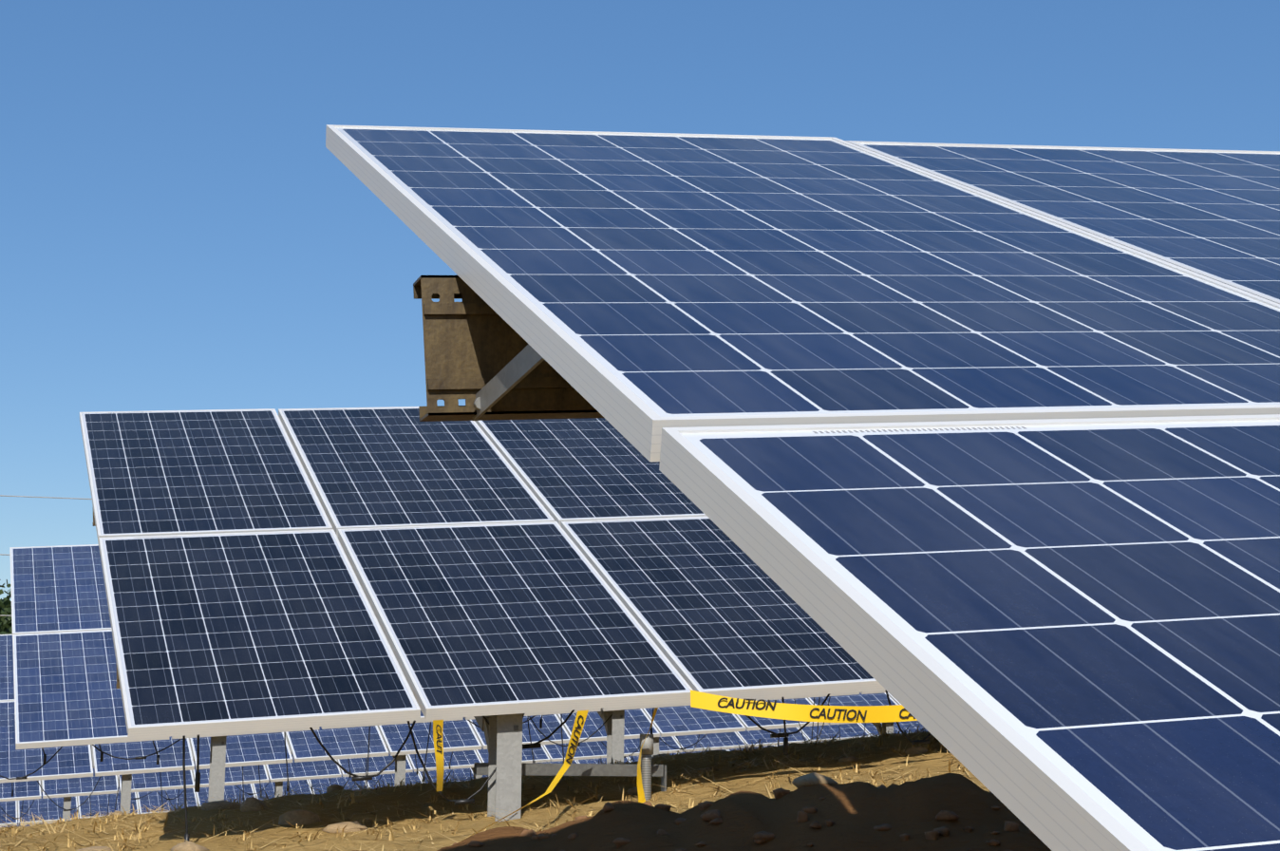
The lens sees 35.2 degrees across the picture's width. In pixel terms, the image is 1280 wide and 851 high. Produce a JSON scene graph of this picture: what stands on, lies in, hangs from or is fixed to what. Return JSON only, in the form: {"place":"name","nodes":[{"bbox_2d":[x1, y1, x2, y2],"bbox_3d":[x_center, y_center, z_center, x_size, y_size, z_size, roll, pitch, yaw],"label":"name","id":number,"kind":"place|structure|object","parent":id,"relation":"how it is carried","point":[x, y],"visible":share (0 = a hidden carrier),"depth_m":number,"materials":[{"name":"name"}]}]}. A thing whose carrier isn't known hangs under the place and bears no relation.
{"place":"outdoors","nodes":[
{"label":"outdoors","id":0,"kind":"place"},
{"bbox_2d":[0,731,1051,850],"bbox_3d":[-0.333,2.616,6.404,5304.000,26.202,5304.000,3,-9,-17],"label":"terrain","id":1,"kind":"structure","parent":0,"point":[857,809],"depth_m":6.87,"materials":[{"name":"brown soil"}]},
{"bbox_2d":[0,579,12,634],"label":"oak tree","id":2,"kind":"object","parent":1,"relation":"on","point":[6,602],"visible":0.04,"depth_m":88.17,"materials":[{"name":"green plant"}]},
{"bbox_2d":[0,494,92,616],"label":"overhead lines","id":3,"kind":"object","parent":1,"relation":"on","point":[36,497],"visible":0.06,"depth_m":63.12,"materials":[{"name":"black metal"}]},
{"bbox_2d":[17,779,313,824],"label":"support posts","id":4,"kind":"object","parent":1,"relation":"on","point":[137,797],"depth_m":35.42,"materials":[{"name":"metal"}]},
{"bbox_2d":[0,741,809,826],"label":"solar array row","id":5,"kind":"object","parent":4,"relation":"on","point":[47,809],"visible":0.02,"depth_m":35.71,"materials":[{"name":"glass"}]},
{"bbox_2d":[92,505,522,821],"bbox_3d":[3.539,0.768,10.261,12.196,3.093,3.302,3,-9,-17],"label":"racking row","id":6,"kind":"object","parent":1,"relation":"on","point":[503,735],"visible":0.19,"depth_m":7.21,"materials":[{"name":"metal"}]},
{"bbox_2d":[79,406,885,738],"bbox_3d":[3.486,0.370,10.376,12.125,0.049,3.935,-1,16,-18],"label":"solar array row","id":7,"kind":"object","parent":6,"relation":"on","point":[505,566],"visible":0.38,"depth_m":8.34,"materials":[{"name":"blue glass"}]},
{"bbox_2d":[473,762,666,790],"bbox_3d":[-0.252,1.294,7.412,0.723,0.104,0.042,3,-9,-17],"label":"horizontal rail","id":8,"kind":"object","parent":6,"relation":"attached to","point":[576,769],"visible":0.77,"depth_m":7.41,"materials":[{"name":"metal"}]},
{"bbox_2d":[432,689,917,839],"bbox_3d":[0.063,1.295,7.178,2.203,0.711,0.655,7,-11,-36],"label":"caution tape","id":9,"kind":"object","parent":6,"relation":"attached to","point":[801,712],"visible":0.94,"depth_m":7.38,"materials":[{"name":"yellow plastic"}]},
{"bbox_2d":[435,724,441,752],"bbox_3d":[-0.698,1.130,7.020,0.001,0.176,0.030,-7,-9,32],"label":"caution lettering","id":10,"kind":"object","parent":9,"relation":"attached to","point":[439,738],"visible":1,"depth_m":7.03,"materials":[{"name":"black paint"}]},
{"bbox_2d":[565,715,583,764],"bbox_3d":[-0.231,1.116,7.168,0.029,0.176,0.001,27,-17,-39],"label":"caution lettering","id":11,"kind":"object","parent":9,"relation":"attached to","point":[567,760],"visible":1,"depth_m":7.17,"materials":[{"name":"black"}]},
{"bbox_2d":[717,696,776,710],"bbox_3d":[0.393,1.018,7.376,0.229,0.038,0.001,5,-10,-17],"label":"caution lettering","id":12,"kind":"object","parent":9,"relation":"attached to","point":[754,700],"visible":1,"depth_m":7.38,"materials":[{"name":"black"}]},
{"bbox_2d":[809,707,866,719],"bbox_3d":[0.736,1.069,7.476,0.229,0.038,0.001,5,-10,-17],"label":"caution lettering","id":13,"kind":"object","parent":9,"relation":"attached to","point":[847,716],"visible":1,"depth_m":7.48,"materials":[{"name":"black"}]},
{"bbox_2d":[899,708,915,718],"bbox_3d":[1.079,1.085,7.581,0.229,0.038,0.001,5,-10,-17],"label":"caution lettering","id":14,"kind":"object","parent":9,"relation":"attached to","point":[902,709],"visible":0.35,"depth_m":7.55,"materials":[{"name":"black"}]},
{"bbox_2d":[40,752,670,821],"bbox_3d":[-1.818,4.857,30.948,16.232,3.678,3.302,3,-9,-17],"label":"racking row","id":15,"kind":"object","parent":1,"relation":"on","point":[67,800],"visible":0.08,"depth_m":28.00,"materials":[{"name":"metal"}]},
{"bbox_2d":[0,720,927,801],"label":"solar array row","id":16,"kind":"object","parent":15,"relation":"on","point":[170,780],"visible":0.15,"depth_m":28.76,"materials":[{"name":"glass"}]},
{"bbox_2d":[0,749,725,825],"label":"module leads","id":17,"kind":"object","parent":1,"relation":"on","point":[205,800],"visible":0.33,"depth_m":27.81,"materials":[{"name":"black rubber"}]},
{"bbox_2d":[0,696,830,790],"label":"module leads","id":18,"kind":"object","parent":1,"relation":"on","point":[158,761],"visible":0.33,"depth_m":14.11,"materials":[{"name":"black"}]},
{"bbox_2d":[207,708,624,802],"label":"support posts","id":19,"kind":"object","parent":1,"relation":"on","point":[614,724],"visible":0.06,"depth_m":13.89,"materials":[{"name":"metal"}]},
{"bbox_2d":[9,544,885,749],"bbox_3d":[2.040,1.438,17.250,14.148,0.052,3.935,-1,16,-18],"label":"solar array row","id":20,"kind":"object","parent":19,"relation":"on","point":[67,692],"visible":0.06,"depth_m":14.77,"materials":[{"name":"glass"}]},
{"bbox_2d":[11,722,923,811],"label":"module leads","id":21,"kind":"object","parent":1,"relation":"on","point":[65,809],"visible":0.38,"depth_m":21.20,"materials":[{"name":"black"}]},
{"bbox_2d":[90,721,893,813],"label":"support posts","id":22,"kind":"object","parent":1,"relation":"on","point":[400,776],"visible":0.08,"depth_m":21.55,"materials":[{"name":"metal"}]},
{"bbox_2d":[0,634,901,783],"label":"solar array row","id":23,"kind":"object","parent":22,"relation":"on","point":[68,762],"visible":0.08,"depth_m":21.68,"materials":[{"name":"glass"}]},
{"bbox_2d":[0,724,985,850],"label":"dry grass","id":24,"kind":"structure","parent":1,"relation":"on","point":[402,782],"depth_m":7.92,"materials":[{"name":"beige plant"}]},
{"bbox_2d":[75,747,928,850],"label":"field stones","id":25,"kind":"object","parent":1,"relation":"on","point":[298,817],"visible":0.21,"depth_m":7.39,"materials":[{"name":"beige stone"}]},
{"bbox_2d":[413,275,603,421],"bbox_3d":[4.372,0.447,3.069,9.225,3.113,3.302,3,-9,-17],"label":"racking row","id":26,"kind":"object","parent":1,"relation":"on","point":[474,343],"visible":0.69,"depth_m":2.64,"materials":[{"name":"metal"}]},
{"bbox_2d":[472,343,544,420],"bbox_3d":[-0.162,-0.060,2.474,0.019,0.057,0.374,3,-9,-17],"label":"diagonal brace","id":27,"kind":"object","parent":26,"relation":"on","point":[519,367],"visible":0.8,"depth_m":2.48,"materials":[{"name":"metal"}]},
{"bbox_2d":[325,124,1279,850],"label":"solar array row","id":28,"kind":"object","parent":26,"relation":"on","point":[968,455],"visible":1,"depth_m":2.02,"materials":[{"name":"blue glass"}]},
{"bbox_2d":[182,690,931,841],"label":"cables","id":29,"kind":"object","parent":1,"relation":"on","point":[784,735],"visible":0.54,"depth_m":7.21,"materials":[{"name":"black"}]},
{"bbox_2d":[640,733,653,800],"bbox_3d":[0.021,1.478,7.396,0.045,0.690,0.052,3,-9,-17],"label":"conduit","id":30,"kind":"object","parent":1,"relation":"on","point":[646,758],"visible":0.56,"depth_m":7.42,"materials":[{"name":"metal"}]},
{"bbox_2d":[451,784,1036,850],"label":"soil clods","id":31,"kind":"object","parent":1,"relation":"on","point":[714,816],"visible":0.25,"depth_m":4.88,"materials":[{"name":"brown soil"}]},
{"bbox_2d":[0,0,1279,601],"label":"sky","id":32,"kind":"structure","parent":0,"point":[180,229],"materials":[{"name":"blue"}]},
{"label":"racking row","id":33,"kind":"object","parent":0,"visible":0},
{"bbox_2d":[0,809,140,827],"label":"solar array row","id":34,"kind":"object","parent":33,"relation":"on","point":[41,823],"depth_m":42.46,"materials":[{"name":"glass"}]}
]}

